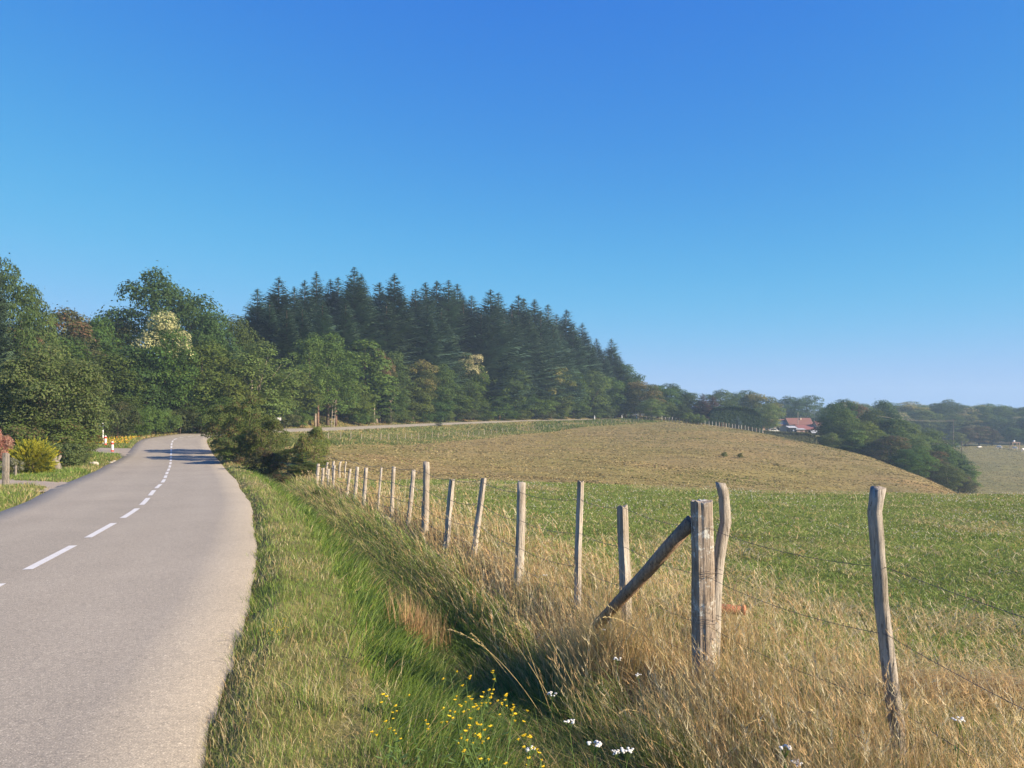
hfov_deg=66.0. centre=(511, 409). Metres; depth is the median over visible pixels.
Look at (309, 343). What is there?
broadleaf tree
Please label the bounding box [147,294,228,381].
oak tree
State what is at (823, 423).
broadleaf tree
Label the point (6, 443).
rose bush
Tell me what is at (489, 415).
shrub
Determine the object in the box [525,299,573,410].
fir tree
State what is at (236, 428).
shrub
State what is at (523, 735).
ragwort
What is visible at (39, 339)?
broadleaf tree
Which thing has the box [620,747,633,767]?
yarrow
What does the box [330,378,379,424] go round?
broadleaf tree
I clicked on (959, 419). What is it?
broadleaf tree
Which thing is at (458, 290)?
fir tree
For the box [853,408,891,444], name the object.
broadleaf tree
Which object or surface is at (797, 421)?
roof
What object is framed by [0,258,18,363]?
tree
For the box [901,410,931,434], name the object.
broadleaf tree
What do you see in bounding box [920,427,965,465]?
broadleaf tree
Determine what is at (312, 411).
broadleaf tree
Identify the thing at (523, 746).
ragwort
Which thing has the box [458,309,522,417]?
fir tree
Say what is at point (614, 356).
fir tree
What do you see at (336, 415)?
bare tree
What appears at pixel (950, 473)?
broadleaf tree
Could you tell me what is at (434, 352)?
fir tree
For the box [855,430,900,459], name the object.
broadleaf tree
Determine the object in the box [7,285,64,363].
broadleaf tree
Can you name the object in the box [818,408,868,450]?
broadleaf tree
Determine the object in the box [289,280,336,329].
fir tree
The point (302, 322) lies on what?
fir tree
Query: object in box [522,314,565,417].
fir tree
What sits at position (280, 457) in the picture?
shrub
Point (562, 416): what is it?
shrub
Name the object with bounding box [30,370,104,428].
broadleaf tree
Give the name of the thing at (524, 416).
shrub
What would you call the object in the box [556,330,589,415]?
fir tree
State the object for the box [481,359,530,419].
broadleaf tree
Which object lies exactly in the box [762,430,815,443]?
hedge
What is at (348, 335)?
fir tree
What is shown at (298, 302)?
fir tree
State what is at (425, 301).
fir tree
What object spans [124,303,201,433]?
chestnut tree
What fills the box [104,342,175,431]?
broadleaf tree
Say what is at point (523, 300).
fir tree
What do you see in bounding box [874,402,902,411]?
broadleaf tree
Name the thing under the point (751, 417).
hedge
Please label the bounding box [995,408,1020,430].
oak tree
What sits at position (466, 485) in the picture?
pasture grass
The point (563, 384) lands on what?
chestnut tree
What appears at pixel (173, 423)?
shrub
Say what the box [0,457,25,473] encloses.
garden plant
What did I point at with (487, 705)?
ragwort
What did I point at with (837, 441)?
broadleaf tree
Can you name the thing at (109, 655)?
road
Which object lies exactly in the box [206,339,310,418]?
broadleaf tree
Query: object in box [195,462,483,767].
verge grass
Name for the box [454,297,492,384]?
fir tree
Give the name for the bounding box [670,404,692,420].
broadleaf tree
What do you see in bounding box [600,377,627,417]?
broadleaf tree
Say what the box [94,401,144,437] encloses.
shrub
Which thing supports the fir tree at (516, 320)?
on the ground at (1008, 484)
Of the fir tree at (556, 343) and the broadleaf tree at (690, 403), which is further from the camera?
the broadleaf tree at (690, 403)
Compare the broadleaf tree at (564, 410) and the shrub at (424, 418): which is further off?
the broadleaf tree at (564, 410)
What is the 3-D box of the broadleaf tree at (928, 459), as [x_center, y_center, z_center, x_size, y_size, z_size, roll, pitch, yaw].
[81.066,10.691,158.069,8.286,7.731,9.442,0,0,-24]
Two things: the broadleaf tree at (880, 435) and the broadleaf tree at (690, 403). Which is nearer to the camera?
the broadleaf tree at (880, 435)
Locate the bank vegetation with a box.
[62,414,709,470]
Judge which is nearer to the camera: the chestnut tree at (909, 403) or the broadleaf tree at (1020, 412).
the broadleaf tree at (1020, 412)
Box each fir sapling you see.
[281,452,315,476]
[642,413,652,419]
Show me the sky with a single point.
(824, 199)
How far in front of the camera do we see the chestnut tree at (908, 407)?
369.47 m
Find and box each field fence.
[304,418,670,439]
[665,417,760,432]
[719,422,756,431]
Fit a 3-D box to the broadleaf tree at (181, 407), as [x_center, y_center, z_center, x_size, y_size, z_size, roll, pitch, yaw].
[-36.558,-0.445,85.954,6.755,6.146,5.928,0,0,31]
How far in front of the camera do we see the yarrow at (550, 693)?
4.95 m
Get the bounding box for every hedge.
[706,406,762,432]
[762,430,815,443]
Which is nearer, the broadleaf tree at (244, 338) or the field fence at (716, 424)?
the broadleaf tree at (244, 338)
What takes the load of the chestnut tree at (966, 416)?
on the ground at (1008, 484)
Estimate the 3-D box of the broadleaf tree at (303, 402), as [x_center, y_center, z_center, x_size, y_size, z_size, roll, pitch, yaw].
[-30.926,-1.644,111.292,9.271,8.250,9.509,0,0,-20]
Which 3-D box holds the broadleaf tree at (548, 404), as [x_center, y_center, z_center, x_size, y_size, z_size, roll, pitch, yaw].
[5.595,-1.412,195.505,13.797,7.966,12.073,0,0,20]
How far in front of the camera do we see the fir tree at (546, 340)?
200.60 m
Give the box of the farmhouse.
[769,419,788,430]
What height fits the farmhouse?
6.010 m
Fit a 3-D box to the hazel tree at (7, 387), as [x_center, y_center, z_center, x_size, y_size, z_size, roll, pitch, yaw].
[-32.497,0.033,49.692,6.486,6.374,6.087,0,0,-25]
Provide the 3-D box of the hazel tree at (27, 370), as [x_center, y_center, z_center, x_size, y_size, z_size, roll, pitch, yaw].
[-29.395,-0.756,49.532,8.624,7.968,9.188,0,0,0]
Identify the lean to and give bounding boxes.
[795,425,815,433]
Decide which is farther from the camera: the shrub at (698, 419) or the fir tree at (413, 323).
the shrub at (698, 419)
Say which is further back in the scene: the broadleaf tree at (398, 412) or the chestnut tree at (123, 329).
the broadleaf tree at (398, 412)
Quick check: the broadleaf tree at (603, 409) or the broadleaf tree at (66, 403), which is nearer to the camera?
the broadleaf tree at (66, 403)
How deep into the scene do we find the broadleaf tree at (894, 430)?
195.37 m
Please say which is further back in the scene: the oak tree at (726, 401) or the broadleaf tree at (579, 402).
the oak tree at (726, 401)
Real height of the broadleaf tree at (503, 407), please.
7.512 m
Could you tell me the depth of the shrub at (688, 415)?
212.23 m
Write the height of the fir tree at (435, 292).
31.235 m
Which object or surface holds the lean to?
on the ground at (1008, 484)
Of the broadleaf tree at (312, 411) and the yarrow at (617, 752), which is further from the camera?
the broadleaf tree at (312, 411)
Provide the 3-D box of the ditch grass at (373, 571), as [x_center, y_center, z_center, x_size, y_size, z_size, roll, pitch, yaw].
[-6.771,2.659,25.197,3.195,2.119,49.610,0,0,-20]
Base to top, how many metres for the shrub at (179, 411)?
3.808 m
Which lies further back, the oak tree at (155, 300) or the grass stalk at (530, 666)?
the oak tree at (155, 300)
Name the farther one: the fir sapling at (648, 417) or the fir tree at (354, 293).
the fir sapling at (648, 417)
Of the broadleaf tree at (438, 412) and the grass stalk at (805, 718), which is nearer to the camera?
the grass stalk at (805, 718)
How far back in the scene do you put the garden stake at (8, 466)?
28.57 m
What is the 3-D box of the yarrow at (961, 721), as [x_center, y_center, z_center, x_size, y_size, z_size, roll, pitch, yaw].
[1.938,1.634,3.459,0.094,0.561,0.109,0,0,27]
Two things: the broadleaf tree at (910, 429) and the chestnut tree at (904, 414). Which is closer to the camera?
the broadleaf tree at (910, 429)
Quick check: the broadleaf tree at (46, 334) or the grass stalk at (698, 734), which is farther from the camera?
the broadleaf tree at (46, 334)
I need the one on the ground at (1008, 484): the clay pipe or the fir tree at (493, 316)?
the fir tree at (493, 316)
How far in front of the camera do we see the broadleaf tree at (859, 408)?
224.17 m
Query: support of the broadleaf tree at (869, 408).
on the ground at (1008, 484)
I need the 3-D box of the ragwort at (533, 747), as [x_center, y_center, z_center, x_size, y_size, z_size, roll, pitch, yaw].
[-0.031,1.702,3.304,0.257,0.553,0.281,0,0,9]
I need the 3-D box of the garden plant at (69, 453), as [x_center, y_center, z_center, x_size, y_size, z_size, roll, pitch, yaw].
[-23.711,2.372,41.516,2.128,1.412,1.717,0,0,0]
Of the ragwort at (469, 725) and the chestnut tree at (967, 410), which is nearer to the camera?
the ragwort at (469, 725)
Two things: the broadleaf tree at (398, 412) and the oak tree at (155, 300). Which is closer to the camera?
the oak tree at (155, 300)
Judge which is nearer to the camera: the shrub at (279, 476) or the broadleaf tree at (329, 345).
the shrub at (279, 476)
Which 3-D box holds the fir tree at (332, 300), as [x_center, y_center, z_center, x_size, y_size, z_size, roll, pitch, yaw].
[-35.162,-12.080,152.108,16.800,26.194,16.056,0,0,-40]
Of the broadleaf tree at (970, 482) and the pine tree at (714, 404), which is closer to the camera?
the broadleaf tree at (970, 482)
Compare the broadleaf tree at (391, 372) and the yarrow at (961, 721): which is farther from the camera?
the broadleaf tree at (391, 372)
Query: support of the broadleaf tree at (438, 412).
on the ground at (1008, 484)
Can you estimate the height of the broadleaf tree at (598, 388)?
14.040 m
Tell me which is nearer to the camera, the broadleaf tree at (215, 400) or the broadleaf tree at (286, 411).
the broadleaf tree at (215, 400)
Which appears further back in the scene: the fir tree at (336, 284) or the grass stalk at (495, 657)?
the fir tree at (336, 284)
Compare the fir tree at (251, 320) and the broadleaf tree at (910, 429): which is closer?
the fir tree at (251, 320)
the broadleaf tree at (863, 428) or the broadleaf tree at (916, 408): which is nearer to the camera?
the broadleaf tree at (863, 428)
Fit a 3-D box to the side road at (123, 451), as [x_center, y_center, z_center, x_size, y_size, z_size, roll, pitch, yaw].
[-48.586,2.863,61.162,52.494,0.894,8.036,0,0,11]
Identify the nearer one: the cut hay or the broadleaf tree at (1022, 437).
the cut hay
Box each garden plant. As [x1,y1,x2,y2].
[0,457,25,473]
[49,442,84,466]
[63,449,93,463]
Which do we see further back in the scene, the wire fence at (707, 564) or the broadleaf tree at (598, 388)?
the broadleaf tree at (598, 388)
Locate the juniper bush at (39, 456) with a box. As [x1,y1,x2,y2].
[0,436,61,473]
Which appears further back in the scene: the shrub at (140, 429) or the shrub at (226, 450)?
the shrub at (140, 429)
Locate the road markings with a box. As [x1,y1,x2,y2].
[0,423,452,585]
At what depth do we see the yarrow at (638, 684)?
5.23 m
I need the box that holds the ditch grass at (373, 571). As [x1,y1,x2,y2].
[240,461,753,767]
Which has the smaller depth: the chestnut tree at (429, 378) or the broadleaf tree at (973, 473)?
the chestnut tree at (429, 378)
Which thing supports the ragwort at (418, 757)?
on the ground at (1008, 484)
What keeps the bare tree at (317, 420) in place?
on the ground at (1008, 484)
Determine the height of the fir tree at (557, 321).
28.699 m
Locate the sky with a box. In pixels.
[0,0,1023,410]
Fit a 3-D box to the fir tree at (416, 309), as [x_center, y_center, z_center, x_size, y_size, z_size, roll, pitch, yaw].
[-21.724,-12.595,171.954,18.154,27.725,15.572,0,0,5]
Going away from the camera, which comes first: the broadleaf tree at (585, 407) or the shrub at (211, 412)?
the shrub at (211, 412)
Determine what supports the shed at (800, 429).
on the ground at (1008, 484)
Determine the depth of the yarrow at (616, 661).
5.45 m
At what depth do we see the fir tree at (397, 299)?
158.42 m
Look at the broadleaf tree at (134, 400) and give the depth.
78.93 m
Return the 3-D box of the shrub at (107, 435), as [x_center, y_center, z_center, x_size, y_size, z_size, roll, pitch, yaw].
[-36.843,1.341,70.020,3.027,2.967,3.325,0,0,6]
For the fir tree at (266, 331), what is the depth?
124.15 m
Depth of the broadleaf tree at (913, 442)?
176.64 m
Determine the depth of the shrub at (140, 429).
73.98 m
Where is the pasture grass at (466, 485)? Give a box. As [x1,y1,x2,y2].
[324,477,1023,767]
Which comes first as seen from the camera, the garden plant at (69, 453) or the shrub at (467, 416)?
the garden plant at (69, 453)
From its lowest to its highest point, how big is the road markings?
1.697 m
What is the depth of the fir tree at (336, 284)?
156.71 m
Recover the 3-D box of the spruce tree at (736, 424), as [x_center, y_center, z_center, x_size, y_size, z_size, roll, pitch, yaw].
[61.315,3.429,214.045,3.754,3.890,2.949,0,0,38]
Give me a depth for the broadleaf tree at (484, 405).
171.28 m
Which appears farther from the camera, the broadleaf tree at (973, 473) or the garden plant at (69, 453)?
the broadleaf tree at (973, 473)
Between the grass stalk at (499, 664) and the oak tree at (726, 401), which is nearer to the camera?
the grass stalk at (499, 664)
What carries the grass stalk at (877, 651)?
on the ground at (1008, 484)
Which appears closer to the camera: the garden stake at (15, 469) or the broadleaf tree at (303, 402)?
the garden stake at (15, 469)
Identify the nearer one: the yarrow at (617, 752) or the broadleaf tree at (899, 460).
the yarrow at (617, 752)
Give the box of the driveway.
[0,479,66,491]
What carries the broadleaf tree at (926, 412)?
on the ground at (1008, 484)
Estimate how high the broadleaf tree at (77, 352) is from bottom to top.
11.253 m
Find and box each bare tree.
[316,394,318,427]
[335,390,336,425]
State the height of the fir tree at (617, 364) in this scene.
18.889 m
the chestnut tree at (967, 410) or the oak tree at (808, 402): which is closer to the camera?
the oak tree at (808, 402)
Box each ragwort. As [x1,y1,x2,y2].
[370,693,408,767]
[389,710,407,767]
[395,694,461,767]
[442,671,494,766]
[445,696,486,767]
[451,675,516,767]
[456,706,530,767]
[459,702,524,767]
[461,733,543,767]
[465,701,528,767]
[474,670,507,740]
[479,745,538,767]
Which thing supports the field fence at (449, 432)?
on the ground at (1008, 484)
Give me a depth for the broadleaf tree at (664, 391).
235.04 m
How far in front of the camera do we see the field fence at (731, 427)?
221.48 m
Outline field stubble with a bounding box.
[288,421,1023,494]
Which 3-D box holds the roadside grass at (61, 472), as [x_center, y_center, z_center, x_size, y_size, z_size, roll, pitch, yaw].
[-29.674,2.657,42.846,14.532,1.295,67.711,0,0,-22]
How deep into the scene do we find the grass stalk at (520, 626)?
5.42 m
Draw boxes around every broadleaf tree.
[6,323,52,379]
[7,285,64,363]
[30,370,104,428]
[32,328,73,391]
[36,303,108,363]
[53,335,102,383]
[66,310,128,381]
[77,351,151,424]
[101,385,153,434]
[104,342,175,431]
[140,387,178,432]
[155,383,204,432]
[156,335,260,420]
[162,385,234,432]
[179,304,250,387]
[189,355,262,419]
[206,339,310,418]
[219,311,274,393]
[261,368,325,426]
[262,393,301,422]
[275,332,342,424]
[292,328,365,425]
[294,396,317,421]
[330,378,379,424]
[337,336,400,423]
[361,348,397,422]
[363,379,401,422]
[382,351,416,421]
[386,393,407,415]
[402,386,430,421]
[423,362,463,420]
[425,391,457,421]
[445,391,474,420]
[461,394,491,419]
[476,389,512,419]
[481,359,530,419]
[507,399,527,419]
[508,381,539,414]
[526,390,560,418]
[548,394,575,418]
[569,368,590,417]
[572,399,593,416]
[580,369,612,417]
[583,392,616,417]
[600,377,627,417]
[610,401,631,417]
[614,364,645,417]
[636,398,668,417]
[642,385,681,418]
[652,401,678,419]
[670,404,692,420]
[675,392,711,415]
[754,402,786,430]
[810,414,842,444]
[814,433,836,447]
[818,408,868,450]
[818,432,845,447]
[836,429,868,451]
[837,420,891,456]
[845,403,871,423]
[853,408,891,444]
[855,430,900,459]
[858,434,917,464]
[859,404,877,412]
[868,417,914,462]
[871,397,903,421]
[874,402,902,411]
[888,432,932,453]
[888,449,924,471]
[894,404,932,417]
[896,420,931,438]
[897,445,942,476]
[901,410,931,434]
[905,409,948,433]
[907,435,939,476]
[911,450,956,481]
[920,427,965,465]
[922,406,947,435]
[926,443,963,480]
[927,463,968,488]
[934,412,967,439]
[946,431,968,444]
[946,449,978,491]
[948,464,982,491]
[951,427,978,445]
[951,473,980,493]
[967,426,997,445]
[968,406,1002,423]
[972,403,995,410]
[972,412,1004,434]
[982,429,1003,445]
[987,405,1018,419]
[997,426,1023,444]
[999,418,1023,436]
[1008,407,1023,427]
[1016,417,1023,434]
[1016,429,1023,443]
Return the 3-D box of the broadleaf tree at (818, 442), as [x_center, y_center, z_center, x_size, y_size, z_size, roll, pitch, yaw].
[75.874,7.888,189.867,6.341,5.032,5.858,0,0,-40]
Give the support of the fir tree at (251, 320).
on the ground at (1008, 484)
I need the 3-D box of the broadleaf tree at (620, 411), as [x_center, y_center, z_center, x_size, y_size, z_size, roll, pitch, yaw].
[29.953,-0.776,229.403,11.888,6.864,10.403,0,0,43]
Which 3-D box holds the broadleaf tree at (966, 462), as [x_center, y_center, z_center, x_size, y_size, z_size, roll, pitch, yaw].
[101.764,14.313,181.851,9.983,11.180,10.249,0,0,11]
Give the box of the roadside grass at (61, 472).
[0,435,141,511]
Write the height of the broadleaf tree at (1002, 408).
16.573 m
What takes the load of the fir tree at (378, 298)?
on the ground at (1008, 484)
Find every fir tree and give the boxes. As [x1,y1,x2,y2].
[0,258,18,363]
[229,288,285,384]
[243,299,284,386]
[249,278,303,342]
[254,304,314,395]
[271,304,338,396]
[288,287,310,327]
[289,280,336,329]
[303,272,335,408]
[308,299,350,415]
[319,279,339,410]
[327,267,398,370]
[331,278,343,312]
[331,299,368,416]
[351,274,389,381]
[370,282,387,310]
[373,273,442,385]
[374,299,426,394]
[399,297,426,390]
[408,289,429,336]
[410,304,463,400]
[411,282,459,366]
[426,281,464,360]
[430,280,499,402]
[433,307,473,397]
[447,284,475,406]
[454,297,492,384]
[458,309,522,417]
[460,295,480,364]
[461,289,535,417]
[484,292,537,413]
[496,310,539,415]
[504,305,545,390]
[507,295,567,403]
[515,298,546,367]
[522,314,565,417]
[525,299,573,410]
[533,310,573,416]
[543,304,586,392]
[548,325,587,410]
[553,314,586,365]
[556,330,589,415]
[557,310,604,413]
[565,325,600,413]
[577,323,612,414]
[581,340,615,411]
[590,338,614,380]
[597,351,628,416]
[601,339,630,387]
[612,356,638,416]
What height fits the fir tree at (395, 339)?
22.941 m
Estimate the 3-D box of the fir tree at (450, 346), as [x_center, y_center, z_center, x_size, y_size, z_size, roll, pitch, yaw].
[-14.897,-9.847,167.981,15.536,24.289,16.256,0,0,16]
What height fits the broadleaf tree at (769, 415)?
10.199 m
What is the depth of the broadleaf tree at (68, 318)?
92.04 m
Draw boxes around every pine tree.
[691,393,711,423]
[706,397,719,417]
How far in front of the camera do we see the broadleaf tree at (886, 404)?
243.78 m
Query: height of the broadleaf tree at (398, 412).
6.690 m
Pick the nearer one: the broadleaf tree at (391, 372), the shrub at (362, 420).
the shrub at (362, 420)
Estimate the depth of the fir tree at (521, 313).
195.40 m
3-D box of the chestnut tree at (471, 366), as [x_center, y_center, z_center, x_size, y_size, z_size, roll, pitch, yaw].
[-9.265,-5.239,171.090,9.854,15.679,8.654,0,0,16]
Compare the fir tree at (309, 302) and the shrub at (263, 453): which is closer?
the shrub at (263, 453)
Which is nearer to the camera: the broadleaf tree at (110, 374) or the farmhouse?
the broadleaf tree at (110, 374)
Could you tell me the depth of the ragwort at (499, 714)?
4.25 m
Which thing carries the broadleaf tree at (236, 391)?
on the ground at (1008, 484)
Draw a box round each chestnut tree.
[50,314,97,344]
[93,316,150,369]
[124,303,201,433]
[402,359,440,415]
[457,352,490,419]
[536,364,576,418]
[621,381,666,417]
[736,393,781,421]
[887,411,917,426]
[888,404,930,415]
[896,401,923,406]
[948,413,981,434]
[955,407,978,419]
[1014,416,1023,432]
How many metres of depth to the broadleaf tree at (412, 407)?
149.61 m
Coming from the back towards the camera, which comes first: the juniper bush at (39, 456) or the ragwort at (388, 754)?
the juniper bush at (39, 456)
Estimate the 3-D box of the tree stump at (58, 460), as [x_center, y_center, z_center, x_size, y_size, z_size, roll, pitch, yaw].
[-22.339,2.519,38.499,0.824,1.258,0.388,0,0,0]
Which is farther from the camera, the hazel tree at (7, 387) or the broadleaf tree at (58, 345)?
the broadleaf tree at (58, 345)
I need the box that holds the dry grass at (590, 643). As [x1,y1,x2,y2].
[275,467,1023,767]
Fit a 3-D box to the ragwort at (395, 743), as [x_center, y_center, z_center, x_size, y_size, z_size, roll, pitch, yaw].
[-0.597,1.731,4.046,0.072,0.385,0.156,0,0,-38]
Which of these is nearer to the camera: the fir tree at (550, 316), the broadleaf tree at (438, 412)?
the broadleaf tree at (438, 412)
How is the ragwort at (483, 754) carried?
on the ground at (1008, 484)
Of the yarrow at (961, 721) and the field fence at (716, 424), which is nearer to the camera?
the yarrow at (961, 721)
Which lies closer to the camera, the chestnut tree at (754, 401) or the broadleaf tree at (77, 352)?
the broadleaf tree at (77, 352)
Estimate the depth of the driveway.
29.82 m
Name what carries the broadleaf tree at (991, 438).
on the ground at (1008, 484)
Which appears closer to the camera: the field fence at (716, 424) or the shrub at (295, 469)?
the shrub at (295, 469)
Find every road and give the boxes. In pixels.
[0,418,626,767]
[93,448,213,456]
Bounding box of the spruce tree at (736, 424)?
[733,416,742,428]
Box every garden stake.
[2,453,7,485]
[7,453,9,483]
[13,465,16,475]
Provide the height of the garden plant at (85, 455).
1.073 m
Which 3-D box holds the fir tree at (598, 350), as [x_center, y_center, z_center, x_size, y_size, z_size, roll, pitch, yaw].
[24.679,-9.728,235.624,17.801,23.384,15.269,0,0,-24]
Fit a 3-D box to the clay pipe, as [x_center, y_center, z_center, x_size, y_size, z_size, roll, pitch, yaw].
[1.913,1.747,6.900,0.250,0.094,0.097,3,0,6]
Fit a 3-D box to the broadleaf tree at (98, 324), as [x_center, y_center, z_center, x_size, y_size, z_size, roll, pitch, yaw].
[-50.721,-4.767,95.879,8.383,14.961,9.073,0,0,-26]
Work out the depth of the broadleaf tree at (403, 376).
143.04 m
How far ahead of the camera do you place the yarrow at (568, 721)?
4.22 m
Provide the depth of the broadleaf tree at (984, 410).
370.91 m
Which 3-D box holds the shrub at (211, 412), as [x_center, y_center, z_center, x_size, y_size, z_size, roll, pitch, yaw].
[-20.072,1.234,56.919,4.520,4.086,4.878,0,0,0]
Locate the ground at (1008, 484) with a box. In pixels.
[0,410,1023,767]
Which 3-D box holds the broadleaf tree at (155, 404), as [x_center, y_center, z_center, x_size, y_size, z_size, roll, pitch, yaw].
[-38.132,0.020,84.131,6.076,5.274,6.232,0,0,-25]
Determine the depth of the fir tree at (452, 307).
178.26 m
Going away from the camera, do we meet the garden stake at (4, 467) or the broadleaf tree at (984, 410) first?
the garden stake at (4, 467)
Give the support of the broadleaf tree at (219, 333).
on the ground at (1008, 484)
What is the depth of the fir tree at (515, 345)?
186.55 m
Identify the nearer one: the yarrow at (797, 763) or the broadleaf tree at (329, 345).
the yarrow at (797, 763)
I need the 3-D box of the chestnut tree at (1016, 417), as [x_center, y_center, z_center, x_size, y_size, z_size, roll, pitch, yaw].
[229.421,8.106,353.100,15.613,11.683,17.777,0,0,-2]
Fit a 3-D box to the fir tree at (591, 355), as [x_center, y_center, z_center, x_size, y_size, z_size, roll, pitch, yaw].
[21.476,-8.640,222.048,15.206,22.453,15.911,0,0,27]
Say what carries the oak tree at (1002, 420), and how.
on the ground at (1008, 484)
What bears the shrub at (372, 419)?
on the ground at (1008, 484)
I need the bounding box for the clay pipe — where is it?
[721,604,745,615]
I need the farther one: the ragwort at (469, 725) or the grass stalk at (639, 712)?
the grass stalk at (639, 712)
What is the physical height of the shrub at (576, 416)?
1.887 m
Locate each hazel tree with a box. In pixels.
[0,343,119,438]
[0,379,53,436]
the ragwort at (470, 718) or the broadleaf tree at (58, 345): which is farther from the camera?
the broadleaf tree at (58, 345)
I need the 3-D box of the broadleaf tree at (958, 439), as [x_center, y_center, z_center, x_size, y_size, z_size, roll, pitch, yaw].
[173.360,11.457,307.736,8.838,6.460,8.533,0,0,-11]
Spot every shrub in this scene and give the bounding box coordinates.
[0,418,101,451]
[59,427,103,452]
[89,413,117,436]
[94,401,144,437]
[116,408,154,437]
[127,405,172,434]
[154,408,183,433]
[163,401,203,433]
[185,407,213,432]
[197,399,257,447]
[212,433,259,461]
[214,394,281,457]
[234,447,284,475]
[244,417,290,458]
[262,448,297,471]
[267,474,294,487]
[272,408,301,427]
[286,408,312,426]
[286,462,324,474]
[292,425,330,476]
[344,409,369,424]
[365,409,380,423]
[381,411,399,422]
[397,409,416,422]
[414,412,436,421]
[433,411,455,421]
[454,408,480,420]
[472,410,496,420]
[491,409,521,419]
[515,410,534,419]
[530,408,559,418]
[555,412,571,418]
[567,412,589,418]
[584,409,605,417]
[679,412,698,422]
[686,414,708,423]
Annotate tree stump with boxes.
[52,455,61,469]
[314,411,316,426]
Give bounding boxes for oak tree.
[0,253,46,360]
[91,260,231,371]
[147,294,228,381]
[657,383,696,418]
[701,389,744,416]
[724,390,758,408]
[770,394,805,418]
[783,395,825,421]
[814,399,860,432]
[918,413,959,435]
[929,403,965,436]
[933,399,969,411]
[976,415,1023,437]
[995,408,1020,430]
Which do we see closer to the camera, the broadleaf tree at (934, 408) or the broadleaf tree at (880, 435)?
the broadleaf tree at (880, 435)
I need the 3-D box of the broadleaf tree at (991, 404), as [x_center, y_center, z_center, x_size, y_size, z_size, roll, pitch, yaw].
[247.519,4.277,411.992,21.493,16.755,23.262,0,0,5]
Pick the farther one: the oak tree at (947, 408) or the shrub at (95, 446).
the oak tree at (947, 408)
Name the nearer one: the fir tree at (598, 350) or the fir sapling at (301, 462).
the fir sapling at (301, 462)
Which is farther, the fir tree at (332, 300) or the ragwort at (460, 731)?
the fir tree at (332, 300)
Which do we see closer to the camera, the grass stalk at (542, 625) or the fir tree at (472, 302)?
the grass stalk at (542, 625)
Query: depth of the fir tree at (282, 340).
121.07 m
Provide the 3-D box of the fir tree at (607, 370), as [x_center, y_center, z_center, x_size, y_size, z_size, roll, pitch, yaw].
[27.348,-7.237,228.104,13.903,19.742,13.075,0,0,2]
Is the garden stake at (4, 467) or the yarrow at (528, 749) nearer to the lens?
the yarrow at (528, 749)
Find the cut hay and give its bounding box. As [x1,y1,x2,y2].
[839,650,1023,724]
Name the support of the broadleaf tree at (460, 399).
on the ground at (1008, 484)
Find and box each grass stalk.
[448,628,543,718]
[471,633,540,720]
[505,627,563,719]
[514,608,554,720]
[535,613,595,734]
[602,616,722,740]
[618,709,668,742]
[693,723,705,750]
[728,663,754,750]
[742,719,787,743]
[804,709,848,762]
[859,612,913,751]
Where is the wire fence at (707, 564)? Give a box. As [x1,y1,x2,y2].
[315,456,1023,767]
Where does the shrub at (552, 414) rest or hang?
on the ground at (1008, 484)
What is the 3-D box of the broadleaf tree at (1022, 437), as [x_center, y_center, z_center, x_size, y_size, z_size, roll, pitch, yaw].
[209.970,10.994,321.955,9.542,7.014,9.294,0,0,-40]
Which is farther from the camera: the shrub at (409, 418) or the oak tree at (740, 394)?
the oak tree at (740, 394)
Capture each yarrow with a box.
[525,745,534,767]
[543,691,556,753]
[563,719,575,767]
[587,740,602,767]
[611,749,619,767]
[612,657,620,715]
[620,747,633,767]
[635,673,642,717]
[779,744,791,767]
[791,759,802,767]
[945,716,965,767]
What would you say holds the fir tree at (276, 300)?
on the ground at (1008, 484)
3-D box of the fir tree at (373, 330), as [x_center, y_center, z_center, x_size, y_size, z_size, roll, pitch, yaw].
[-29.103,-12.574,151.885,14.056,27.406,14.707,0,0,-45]
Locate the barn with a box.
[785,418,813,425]
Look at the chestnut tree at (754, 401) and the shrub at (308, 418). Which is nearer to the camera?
the shrub at (308, 418)
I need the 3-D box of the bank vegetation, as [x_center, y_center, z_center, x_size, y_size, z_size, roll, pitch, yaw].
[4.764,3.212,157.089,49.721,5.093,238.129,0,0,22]
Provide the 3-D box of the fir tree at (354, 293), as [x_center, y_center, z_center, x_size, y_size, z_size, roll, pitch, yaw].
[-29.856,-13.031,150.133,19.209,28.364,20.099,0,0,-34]
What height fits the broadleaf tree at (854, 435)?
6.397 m
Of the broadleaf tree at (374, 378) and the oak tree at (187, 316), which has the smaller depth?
the oak tree at (187, 316)
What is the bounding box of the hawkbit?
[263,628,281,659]
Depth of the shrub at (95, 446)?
52.12 m
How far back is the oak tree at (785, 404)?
327.02 m
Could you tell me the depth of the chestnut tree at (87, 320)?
99.77 m
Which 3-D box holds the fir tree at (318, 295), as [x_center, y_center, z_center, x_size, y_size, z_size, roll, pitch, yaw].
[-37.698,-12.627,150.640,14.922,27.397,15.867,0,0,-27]
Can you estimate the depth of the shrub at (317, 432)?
39.50 m
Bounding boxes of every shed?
[786,426,797,431]
[796,428,805,431]
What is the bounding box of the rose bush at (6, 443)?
[0,430,14,459]
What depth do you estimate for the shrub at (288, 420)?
106.75 m
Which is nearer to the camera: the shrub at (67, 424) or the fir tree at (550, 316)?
the shrub at (67, 424)

